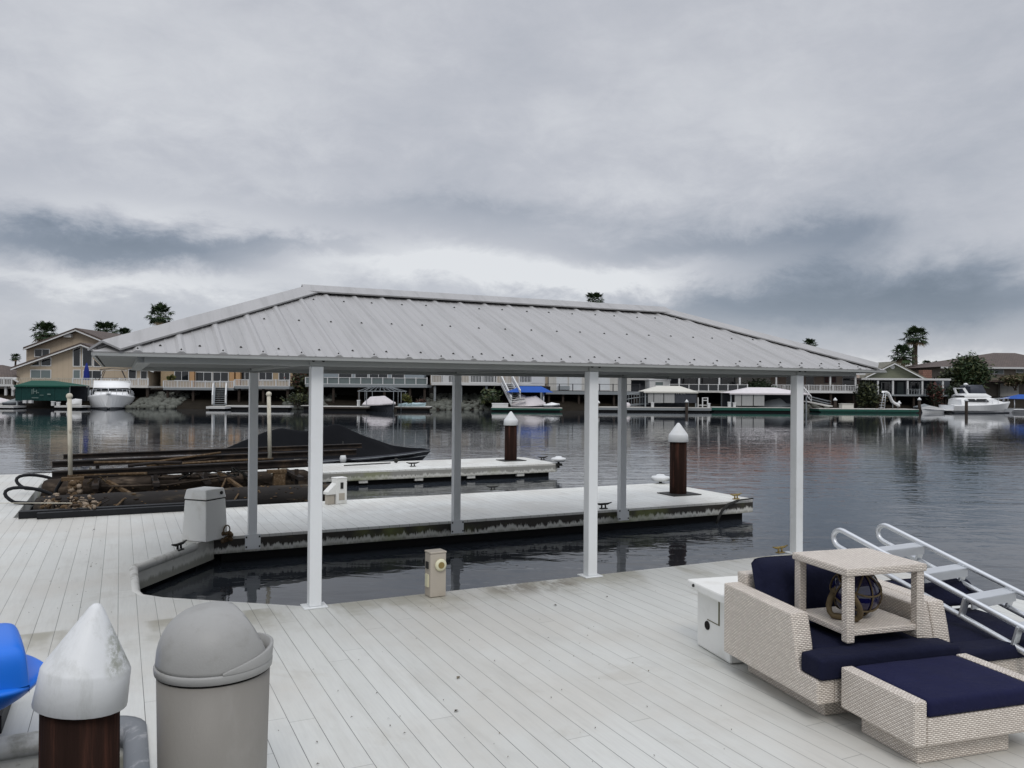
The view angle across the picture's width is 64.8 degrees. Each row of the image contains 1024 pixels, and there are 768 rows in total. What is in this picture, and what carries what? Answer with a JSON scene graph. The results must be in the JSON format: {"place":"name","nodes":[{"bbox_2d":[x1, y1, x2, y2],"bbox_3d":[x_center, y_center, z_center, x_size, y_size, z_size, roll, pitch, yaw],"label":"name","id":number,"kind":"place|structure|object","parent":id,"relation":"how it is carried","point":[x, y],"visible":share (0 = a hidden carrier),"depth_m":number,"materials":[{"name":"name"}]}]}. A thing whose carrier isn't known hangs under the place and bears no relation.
{"place":"outdoors","nodes":[
{"label":"outdoors","id":0,"kind":"place"},
{"bbox_2d":[0,705,10,733],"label":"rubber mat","id":1,"kind":"object","parent":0,"point":[4,712],"visible":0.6,"depth_m":4.35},
{"bbox_2d":[0,623,42,709],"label":"pedal boat","id":2,"kind":"object","parent":1,"relation":"on","point":[19,669],"visible":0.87,"depth_m":3.94,"materials":[{"name":"blue plastic"}]},
{"bbox_2d":[0,473,1023,767],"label":"deck","id":3,"kind":"structure","parent":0,"point":[620,671],"depth_m":5.28,"materials":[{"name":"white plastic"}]},
{"bbox_2d":[40,492,109,509],"bbox_3d":[-6.628,1.791,12.206,0.990,0.197,1.886,1,0,-26],"label":"shell heap","id":4,"kind":"object","parent":3,"relation":"on","point":[68,504],"visible":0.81,"depth_m":11.86,"materials":[{"name":"stone"}]},
{"bbox_2d":[18,499,247,518],"bbox_3d":[-5.420,1.828,11.815,3.100,0.094,0.280,1,0,-26],"label":"rub rail","id":5,"kind":"object","parent":3,"relation":"on","point":[104,510],"visible":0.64,"depth_m":11.56,"materials":[{"name":"black rubber"}]},
{"bbox_2d":[182,486,232,543],"bbox_3d":[-3.692,1.603,9.827,0.420,0.673,0.452,0,0,21],"label":"dock box","id":6,"kind":"object","parent":3,"relation":"on","point":[204,519],"visible":1,"depth_m":9.67,"materials":[{"name":"white paint"}]},
{"bbox_2d":[153,601,273,767],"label":"litter bin","id":7,"kind":"object","parent":3,"relation":"on","point":[211,666],"visible":1,"depth_m":3.23,"materials":[{"name":"plastic"}]},
{"bbox_2d":[425,548,446,597],"bbox_3d":[-0.681,1.686,7.188,0.168,0.401,0.160,1,0,-29],"label":"power pedestal","id":8,"kind":"object","parent":3,"relation":"on","point":[435,572],"visible":1,"depth_m":7.14,"materials":[{"name":"beige plastic"}]},
{"bbox_2d":[87,284,886,609],"bbox_3d":[-0.197,0.509,9.561,8.464,3.093,4.100,1,0,-26],"label":"boat canopy","id":9,"kind":"object","parent":3,"relation":"on","point":[315,332],"visible":1,"depth_m":8.29,"materials":[{"name":"metal"}]},
{"bbox_2d":[687,576,741,663],"bbox_3d":[1.947,1.660,5.810,1.280,0.472,0.525,1,0,-17],"label":"deck locker","id":10,"kind":"object","parent":3,"relation":"on","point":[710,631],"visible":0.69,"depth_m":5.67,"materials":[{"name":"white paint"}]},
{"bbox_2d":[724,555,959,715],"bbox_3d":[2.007,1.516,5.036,0.980,0.753,1.009,1,0,-17],"label":"wicker armchair","id":11,"kind":"object","parent":3,"relation":"on","point":[775,636],"visible":0.68,"depth_m":4.83,"materials":[{"name":"wicker"}]},
{"bbox_2d":[792,548,926,642],"bbox_3d":[2.108,1.274,4.925,0.569,0.429,0.509,1,0,-17],"label":"wicker side table","id":12,"kind":"object","parent":11,"relation":"on","point":[848,565],"visible":0.83,"depth_m":4.77,"materials":[{"name":"wicker"}]},
{"bbox_2d":[826,573,882,621],"bbox_3d":[2.084,1.268,4.914,0.361,0.307,0.342,1,0,-17],"label":"glass float","id":13,"kind":"object","parent":12,"relation":"on","point":[868,592],"visible":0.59,"depth_m":4.84,"materials":[{"name":"glass"}]},
{"bbox_2d":[831,523,1023,654],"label":"dock ladder","id":14,"kind":"object","parent":3,"relation":"on","point":[1004,597],"visible":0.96,"depth_m":5.47,"materials":[{"name":"metal"}]},
{"bbox_2d":[841,653,1023,763],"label":"wicker ottoman","id":15,"kind":"object","parent":3,"relation":"on","point":[923,710],"visible":1,"depth_m":4.10,"materials":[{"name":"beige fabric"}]},
{"bbox_2d":[877,578,1023,674],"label":"wicker armchair","id":16,"kind":"object","parent":3,"relation":"on","point":[966,638],"visible":0.38,"depth_m":5.00,"materials":[{"name":"beige fabric"}]},
{"bbox_2d":[0,408,1023,605],"bbox_3d":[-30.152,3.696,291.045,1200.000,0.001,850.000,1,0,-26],"label":"water","id":17,"kind":"structure","parent":0,"point":[952,484],"depth_m":19.95,"materials":[{"name":"grey liquid"}]},
{"bbox_2d":[0,405,26,408],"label":"floating dock","id":18,"kind":"object","parent":17,"relation":"on","point":[10,406],"visible":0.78,"depth_m":74.44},
{"bbox_2d":[2,399,25,407],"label":"covered boat","id":19,"kind":"object","parent":17,"relation":"on","point":[11,402],"visible":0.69,"depth_m":75.59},
{"bbox_2d":[14,380,88,405],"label":"boat shelter","id":20,"kind":"object","parent":17,"relation":"on","point":[38,390],"visible":0.95,"depth_m":75.30,"materials":[{"name":"green fabric"}]},
{"bbox_2d":[54,405,90,408],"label":"floating dock","id":21,"kind":"object","parent":17,"relation":"on","point":[74,407],"visible":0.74,"depth_m":74.11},
{"bbox_2d":[31,603,130,767],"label":"mooring pile","id":22,"kind":"object","parent":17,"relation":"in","point":[80,699],"visible":1,"depth_m":3.07,"materials":[{"name":"plastic"}]},
{"bbox_2d":[88,368,134,408],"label":"flybridge cruiser","id":23,"kind":"object","parent":17,"relation":"on","point":[106,394],"visible":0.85,"depth_m":77.58,"materials":[{"name":"white plastic"}]},
{"bbox_2d":[3,391,361,509],"bbox_3d":[-5.289,1.146,14.295,6.210,2.044,3.255,1,0,-26],"label":"boat lift","id":24,"kind":"object","parent":17,"relation":"on","point":[151,482],"visible":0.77,"depth_m":14.01,"materials":[{"name":"metal"}]},
{"bbox_2d":[206,406,230,409],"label":"floating dock","id":25,"kind":"object","parent":17,"relation":"on","point":[218,407],"visible":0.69,"depth_m":74.50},
{"bbox_2d":[225,405,293,409],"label":"floating dock","id":26,"kind":"object","parent":17,"relation":"on","point":[260,407],"visible":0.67,"depth_m":76.11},
{"bbox_2d":[41,457,556,485],"bbox_3d":[-4.290,2.230,18.560,11.175,0.600,2.056,1,0,-26],"label":"finger dock","id":27,"kind":"object","parent":17,"relation":"on","point":[392,472],"visible":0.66,"depth_m":19.00,"materials":[{"name":"white plastic"}]},
{"bbox_2d":[551,456,565,467],"bbox_3d":[1.162,1.952,20.146,0.380,0.295,0.376,1,0,-26],"label":"dock roller","id":28,"kind":"object","parent":27,"relation":"attached to","point":[558,459],"visible":1,"depth_m":20.06,"materials":[{"name":"plastic"}]},
{"bbox_2d":[186,424,429,464],"bbox_3d":[-5.197,1.932,21.150,6.457,1.755,2.480,1,0,-26],"label":"covered motorboat","id":29,"kind":"object","parent":17,"relation":"on","point":[372,450],"visible":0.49,"depth_m":21.00,"materials":[{"name":"black fabric"}]},
{"bbox_2d":[323,406,370,410],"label":"floating dock","id":30,"kind":"object","parent":17,"relation":"on","point":[345,408],"visible":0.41,"depth_m":74.00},
{"bbox_2d":[362,396,395,410],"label":"covered boat","id":31,"kind":"object","parent":17,"relation":"on","point":[379,403],"visible":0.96,"depth_m":74.92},
{"bbox_2d":[358,386,406,410],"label":"canopy frame","id":32,"kind":"object","parent":17,"relation":"on","point":[393,391],"visible":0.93,"depth_m":75.00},
{"bbox_2d":[394,406,431,410],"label":"floating dock","id":33,"kind":"object","parent":17,"relation":"on","point":[425,408],"visible":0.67,"depth_m":76.11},
{"bbox_2d":[214,483,752,560],"bbox_3d":[-0.319,2.226,12.984,8.700,0.600,2.656,1,0,-26],"label":"finger dock","id":34,"kind":"object","parent":17,"relation":"on","point":[351,525],"visible":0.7,"depth_m":12.01,"materials":[{"name":"concrete"}]},
{"bbox_2d":[323,476,346,504],"bbox_3d":[-2.816,1.697,12.851,0.344,0.416,0.172,1,0,-43],"label":"power pedestal","id":35,"kind":"object","parent":34,"relation":"on","point":[335,491],"visible":1,"depth_m":12.80,"materials":[{"name":"white paint"}]},
{"bbox_2d":[651,474,669,483],"bbox_3d":[2.947,1.940,16.010,0.380,0.295,0.376,1,0,-26],"label":"dock roller","id":36,"kind":"object","parent":34,"relation":"attached to","point":[660,478],"visible":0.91,"depth_m":15.89,"materials":[{"name":"plastic"}]},
{"bbox_2d":[657,491,701,495],"bbox_3d":[2.971,1.948,14.345,0.600,0.012,0.500,1,0,-26],"label":"pile collar","id":37,"kind":"object","parent":34,"relation":"on","point":[686,494],"visible":0.79,"depth_m":14.21,"materials":[{"name":"metal"}]},
{"bbox_2d":[716,498,753,522],"bbox_3d":[3.688,2.114,13.390,0.866,0.400,0.059,1,0,-32],"label":"mooring line","id":38,"kind":"object","parent":34,"relation":"hanging from","point":[724,508],"visible":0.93,"depth_m":13.31,"materials":[{"name":"fabric"}]},
{"bbox_2d":[504,411,517,459],"bbox_3d":[-0.039,2.342,20.848,0.378,3.266,0.376,1,0,-26],"label":"mooring pile","id":39,"kind":"object","parent":17,"relation":"in","point":[510,424],"visible":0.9,"depth_m":20.72,"materials":[{"name":"brown wood"}]},
{"bbox_2d":[491,407,561,411],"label":"floating dock","id":40,"kind":"object","parent":17,"relation":"on","point":[534,409],"visible":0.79,"depth_m":77.50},
{"bbox_2d":[512,394,545,406],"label":"covered boat","id":41,"kind":"object","parent":17,"relation":"on","point":[532,401],"visible":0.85,"depth_m":78.94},
{"bbox_2d":[508,386,551,406],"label":"boat shelter","id":42,"kind":"object","parent":17,"relation":"on","point":[533,389],"visible":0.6,"depth_m":79.34,"materials":[{"name":"blue fabric"}]},
{"bbox_2d":[598,406,710,411],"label":"floating dock","id":43,"kind":"object","parent":17,"relation":"on","point":[654,409],"visible":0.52,"depth_m":79.00,"materials":[{"name":"concrete"}]},
{"bbox_2d":[639,386,697,406],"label":"boat shelter","id":44,"kind":"object","parent":17,"relation":"on","point":[668,396],"visible":0.97,"depth_m":79.71,"materials":[{"name":"beige fabric"}]},
{"bbox_2d":[668,423,687,493],"bbox_3d":[2.955,2.325,14.369,0.354,3.267,0.352,1,0,-26],"label":"mooring pile","id":45,"kind":"object","parent":17,"relation":"in","point":[678,438],"visible":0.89,"depth_m":14.25,"materials":[{"name":"brown wood"}]},
{"bbox_2d":[709,407,790,412],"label":"floating dock","id":46,"kind":"object","parent":17,"relation":"on","point":[755,409],"visible":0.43,"depth_m":80.50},
{"bbox_2d":[721,387,808,411],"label":"boat shelter","id":47,"kind":"object","parent":17,"relation":"on","point":[751,397],"visible":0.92,"depth_m":81.46,"materials":[{"name":"white"}]},
{"bbox_2d":[756,398,790,406],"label":"covered boat","id":48,"kind":"object","parent":17,"relation":"on","point":[779,402],"visible":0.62,"depth_m":82.33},
{"bbox_2d":[809,408,918,412],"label":"floating dock","id":49,"kind":"object","parent":17,"relation":"on","point":[868,410],"visible":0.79,"depth_m":82.30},
{"bbox_2d":[804,387,832,406],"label":"gangway","id":50,"kind":"object","parent":49,"relation":"on","point":[811,399],"visible":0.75,"depth_m":84.28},
{"bbox_2d":[838,403,853,408],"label":"storage bin","id":51,"kind":"object","parent":49,"relation":"on","point":[846,406],"visible":1,"depth_m":83.19,"materials":[{"name":"white plastic"}]},
{"bbox_2d":[879,391,899,408],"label":"water slide","id":52,"kind":"object","parent":49,"relation":"on","point":[892,401],"visible":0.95,"depth_m":83.18,"materials":[{"name":"plastic"}]},
{"bbox_2d":[921,406,943,412],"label":"jet ski","id":53,"kind":"object","parent":17,"relation":"on","point":[929,409],"visible":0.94,"depth_m":83.66},
{"bbox_2d":[939,383,1009,412],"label":"sport cruiser","id":54,"kind":"object","parent":17,"relation":"on","point":[979,399],"visible":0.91,"depth_m":83.72,"materials":[{"name":"white plastic"}]},
{"bbox_2d":[1000,394,1023,412],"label":"boat shelter","id":55,"kind":"object","parent":17,"relation":"on","point":[1018,396],"visible":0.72,"depth_m":86.41,"materials":[{"name":"blue fabric"}]},
{"bbox_2d":[0,387,1023,411],"bbox_3d":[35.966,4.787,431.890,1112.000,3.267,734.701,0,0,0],"label":"bank","id":56,"kind":"structure","parent":0,"point":[202,401],"depth_m":83.23,"materials":[{"name":"stone"}]},
{"bbox_2d":[0,365,18,395],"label":"house","id":57,"kind":"structure","parent":56,"relation":"on","point":[8,376],"depth_m":83.66,"materials":[{"name":"white wood"}]},
{"bbox_2d":[28,321,57,341],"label":"fan palm","id":58,"kind":"object","parent":56,"relation":"on","point":[44,327],"visible":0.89,"depth_m":102.43,"materials":[{"name":"green plant"}]},
{"bbox_2d":[10,328,166,397],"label":"gabled house","id":59,"kind":"structure","parent":56,"relation":"on","point":[66,356],"depth_m":84.01,"materials":[{"name":"beige paint"}]},
{"bbox_2d":[30,369,51,378],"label":"window","id":60,"kind":"structure","parent":59,"relation":"in","point":[37,374],"depth_m":83.96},
{"bbox_2d":[34,349,49,356],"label":"window","id":61,"kind":"structure","parent":59,"relation":"in","point":[37,352],"depth_m":87.99,"materials":[{"name":"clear glass"}]},
{"bbox_2d":[73,347,80,366],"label":"window","id":62,"kind":"structure","parent":59,"relation":"in","point":[77,351],"depth_m":83.94,"materials":[{"name":"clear glass"}]},
{"bbox_2d":[82,347,92,366],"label":"window","id":63,"kind":"structure","parent":59,"relation":"in","point":[87,358],"depth_m":83.94,"materials":[{"name":"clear glass"}]},
{"bbox_2d":[83,370,101,377],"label":"window","id":64,"kind":"structure","parent":59,"relation":"in","point":[93,373],"depth_m":83.96,"materials":[{"name":"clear glass"}]},
{"bbox_2d":[93,320,119,333],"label":"fan palm","id":65,"kind":"object","parent":56,"relation":"on","point":[105,326],"visible":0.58,"depth_m":100.73,"materials":[{"name":"green plant"}]},
{"bbox_2d":[145,301,174,388],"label":"fan palm","id":66,"kind":"object","parent":56,"relation":"on","point":[160,307],"visible":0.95,"depth_m":111.50,"materials":[{"name":"green plant"}]},
{"bbox_2d":[125,391,199,408],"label":"riprap","id":67,"kind":"object","parent":56,"relation":"on","point":[155,399],"visible":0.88,"depth_m":79.05,"materials":[{"name":"stone"}]},
{"bbox_2d":[151,371,295,405],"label":"tan house","id":68,"kind":"structure","parent":56,"relation":"on","point":[217,383],"depth_m":84.30,"materials":[{"name":"tan stucco"},{"name":"glass"}]},
{"bbox_2d":[174,371,188,380],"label":"window","id":69,"kind":"structure","parent":68,"relation":"in","point":[180,375],"depth_m":84.97,"materials":[{"name":"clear glass"}]},
{"bbox_2d":[196,372,211,381],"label":"window","id":70,"kind":"structure","parent":68,"relation":"in","point":[200,376],"depth_m":84.97,"materials":[{"name":"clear glass"}]},
{"bbox_2d":[212,372,228,381],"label":"window","id":71,"kind":"structure","parent":68,"relation":"in","point":[217,376],"depth_m":84.97,"materials":[{"name":"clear glass"}]},
{"bbox_2d":[259,373,272,380],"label":"window","id":72,"kind":"structure","parent":68,"relation":"in","point":[265,376],"depth_m":84.97,"materials":[{"name":"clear glass"}]},
{"bbox_2d":[278,373,289,380],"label":"window","id":73,"kind":"structure","parent":68,"relation":"in","point":[281,376],"depth_m":84.97,"materials":[{"name":"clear glass"}]},
{"bbox_2d":[281,392,308,406],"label":"bush","id":74,"kind":"object","parent":56,"relation":"on","point":[301,398],"visible":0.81,"depth_m":78.31,"materials":[{"name":"green plant"}]},
{"bbox_2d":[284,373,308,394],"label":"hedge bush","id":75,"kind":"object","parent":56,"relation":"on","point":[298,380],"visible":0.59,"depth_m":82.11,"materials":[{"name":"green plant"}]},
{"bbox_2d":[282,393,336,409],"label":"riprap","id":76,"kind":"object","parent":56,"relation":"on","point":[325,398],"visible":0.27,"depth_m":80.12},
{"bbox_2d":[305,374,431,402],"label":"grey house","id":77,"kind":"structure","parent":56,"relation":"on","point":[354,384],"depth_m":81.45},
{"bbox_2d":[417,392,490,409],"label":"riprap","id":78,"kind":"object","parent":56,"relation":"on","point":[441,402],"visible":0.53,"depth_m":82.69,"materials":[{"name":"stone"}]},
{"bbox_2d":[476,388,502,406],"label":"palm bush","id":79,"kind":"object","parent":78,"relation":"on","point":[488,397],"visible":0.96,"depth_m":80.33,"materials":[{"name":"green plant"}]},
{"bbox_2d":[429,375,549,404],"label":"white deck house","id":80,"kind":"structure","parent":56,"relation":"on","point":[470,384],"depth_m":83.18,"materials":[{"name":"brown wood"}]},
{"bbox_2d":[470,376,495,382],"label":"window","id":81,"kind":"structure","parent":80,"relation":"in","point":[470,376],"depth_m":87.97,"materials":[{"name":"grey glass"}]},
{"bbox_2d":[545,377,640,406],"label":"panel house","id":82,"kind":"structure","parent":56,"relation":"on","point":[608,388],"depth_m":87.93,"materials":[{"name":"brown tile"}]},
{"bbox_2d":[556,377,567,390],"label":"window","id":83,"kind":"structure","parent":82,"relation":"in","point":[563,381],"depth_m":87.97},
{"bbox_2d":[569,377,581,390],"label":"window","id":84,"kind":"structure","parent":82,"relation":"in","point":[576,381],"depth_m":87.97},
{"bbox_2d":[598,378,609,390],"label":"window","id":85,"kind":"structure","parent":82,"relation":"in","point":[600,380],"depth_m":87.97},
{"bbox_2d":[585,291,603,302],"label":"fan palm","id":86,"kind":"object","parent":56,"relation":"on","point":[596,294],"visible":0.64,"depth_m":115.65,"materials":[{"name":"green plant"}]},
{"bbox_2d":[627,392,648,405],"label":"gangway","id":87,"kind":"object","parent":56,"relation":"on","point":[639,403],"visible":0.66,"depth_m":81.96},
{"bbox_2d":[631,378,666,393],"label":"dark house","id":88,"kind":"structure","parent":56,"relation":"on","point":[641,381],"depth_m":93.00,"materials":[{"name":"grey wood"}]},
{"bbox_2d":[645,379,669,388],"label":"white shed","id":89,"kind":"structure","parent":56,"relation":"on","point":[649,383],"depth_m":87.00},
{"bbox_2d":[667,377,770,404],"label":"porch house","id":90,"kind":"structure","parent":56,"relation":"on","point":[712,388],"depth_m":88.99,"materials":[{"name":"wood"}]},
{"bbox_2d":[681,378,696,390],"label":"window","id":91,"kind":"structure","parent":90,"relation":"in","point":[683,380],"depth_m":89.97,"materials":[{"name":"black glass"}]},
{"bbox_2d":[701,378,717,390],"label":"window","id":92,"kind":"structure","parent":90,"relation":"in","point":[703,380],"depth_m":89.97,"materials":[{"name":"black glass"}]},
{"bbox_2d":[721,378,734,383],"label":"window","id":93,"kind":"structure","parent":90,"relation":"in","point":[723,380],"depth_m":89.97,"materials":[{"name":"black glass"}]},
{"bbox_2d":[742,378,775,387],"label":"clipped hedge","id":94,"kind":"object","parent":56,"relation":"on","point":[757,383],"visible":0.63,"depth_m":85.89,"materials":[{"name":"green plant"}]},
{"bbox_2d":[803,398,829,411],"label":"riprap","id":95,"kind":"object","parent":56,"relation":"on","point":[813,405],"visible":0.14,"depth_m":86.37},
{"bbox_2d":[771,373,864,407],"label":"rose house","id":96,"kind":"structure","parent":56,"relation":"on","point":[830,388],"depth_m":90.93,"materials":[{"name":"tile"}]},
{"bbox_2d":[842,376,853,390],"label":"window","id":97,"kind":"structure","parent":96,"relation":"in","point":[846,380],"depth_m":90.96,"materials":[{"name":"grey glass"}]},
{"bbox_2d":[852,377,881,407],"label":"tall shrub","id":98,"kind":"object","parent":56,"relation":"on","point":[867,391],"visible":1,"depth_m":85.56,"materials":[{"name":"green plant"}]},
{"bbox_2d":[873,392,887,407],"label":"dry shrub","id":99,"kind":"object","parent":56,"relation":"on","point":[877,405],"visible":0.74,"depth_m":85.29,"materials":[{"name":"green plant"}]},
{"bbox_2d":[846,361,950,408],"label":"olive house","id":100,"kind":"structure","parent":56,"relation":"on","point":[897,381],"depth_m":91.00,"materials":[{"name":"shingle"},{"name":"painted wood siding"}]},
{"bbox_2d":[897,382,903,393],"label":"door","id":101,"kind":"structure","parent":100,"relation":"in","point":[900,385],"depth_m":90.90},
{"bbox_2d":[889,343,918,366],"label":"fan palm","id":102,"kind":"object","parent":56,"relation":"on","point":[903,360],"visible":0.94,"depth_m":108.45,"materials":[{"name":"green plant"}]},
{"bbox_2d":[898,325,928,364],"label":"fan palm","id":103,"kind":"object","parent":56,"relation":"on","point":[917,340],"visible":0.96,"depth_m":111.61,"materials":[{"name":"green plant"}]},
{"bbox_2d":[925,377,947,406],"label":"red leaf shrub","id":104,"kind":"object","parent":56,"relation":"on","point":[935,394],"visible":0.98,"depth_m":86.19,"materials":[{"name":"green plant"}]},
{"bbox_2d":[937,366,960,385],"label":"spreading shrub","id":105,"kind":"object","parent":56,"relation":"on","point":[946,374],"visible":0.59,"depth_m":93.25,"materials":[{"name":"green plant"}]},
{"bbox_2d":[943,380,962,403],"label":"dark shrub","id":106,"kind":"object","parent":56,"relation":"on","point":[949,390],"visible":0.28,"depth_m":88.16,"materials":[{"name":"green plant"}]},
{"bbox_2d":[905,353,1023,396],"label":"brown house","id":107,"kind":"structure","parent":56,"relation":"on","point":[1005,364],"depth_m":99.27,"materials":[{"name":"tile"}]},
{"bbox_2d":[998,384,1018,396],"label":"garage door","id":108,"kind":"structure","parent":107,"relation":"in","point":[1003,391],"depth_m":98.50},
{"bbox_2d":[944,352,998,387],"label":"tree","id":109,"kind":"object","parent":56,"relation":"on","point":[972,370],"visible":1,"depth_m":91.99,"materials":[{"name":"green plant"}]},
{"bbox_2d":[997,373,1023,390],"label":"drooping shrub","id":110,"kind":"object","parent":56,"relation":"on","point":[1016,379],"visible":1,"depth_m":94.76,"materials":[{"name":"green plant"}]},
{"bbox_2d":[0,0,1023,366],"label":"sky","id":111,"kind":"structure","parent":0,"point":[847,176],"materials":[{"name":"grey"}]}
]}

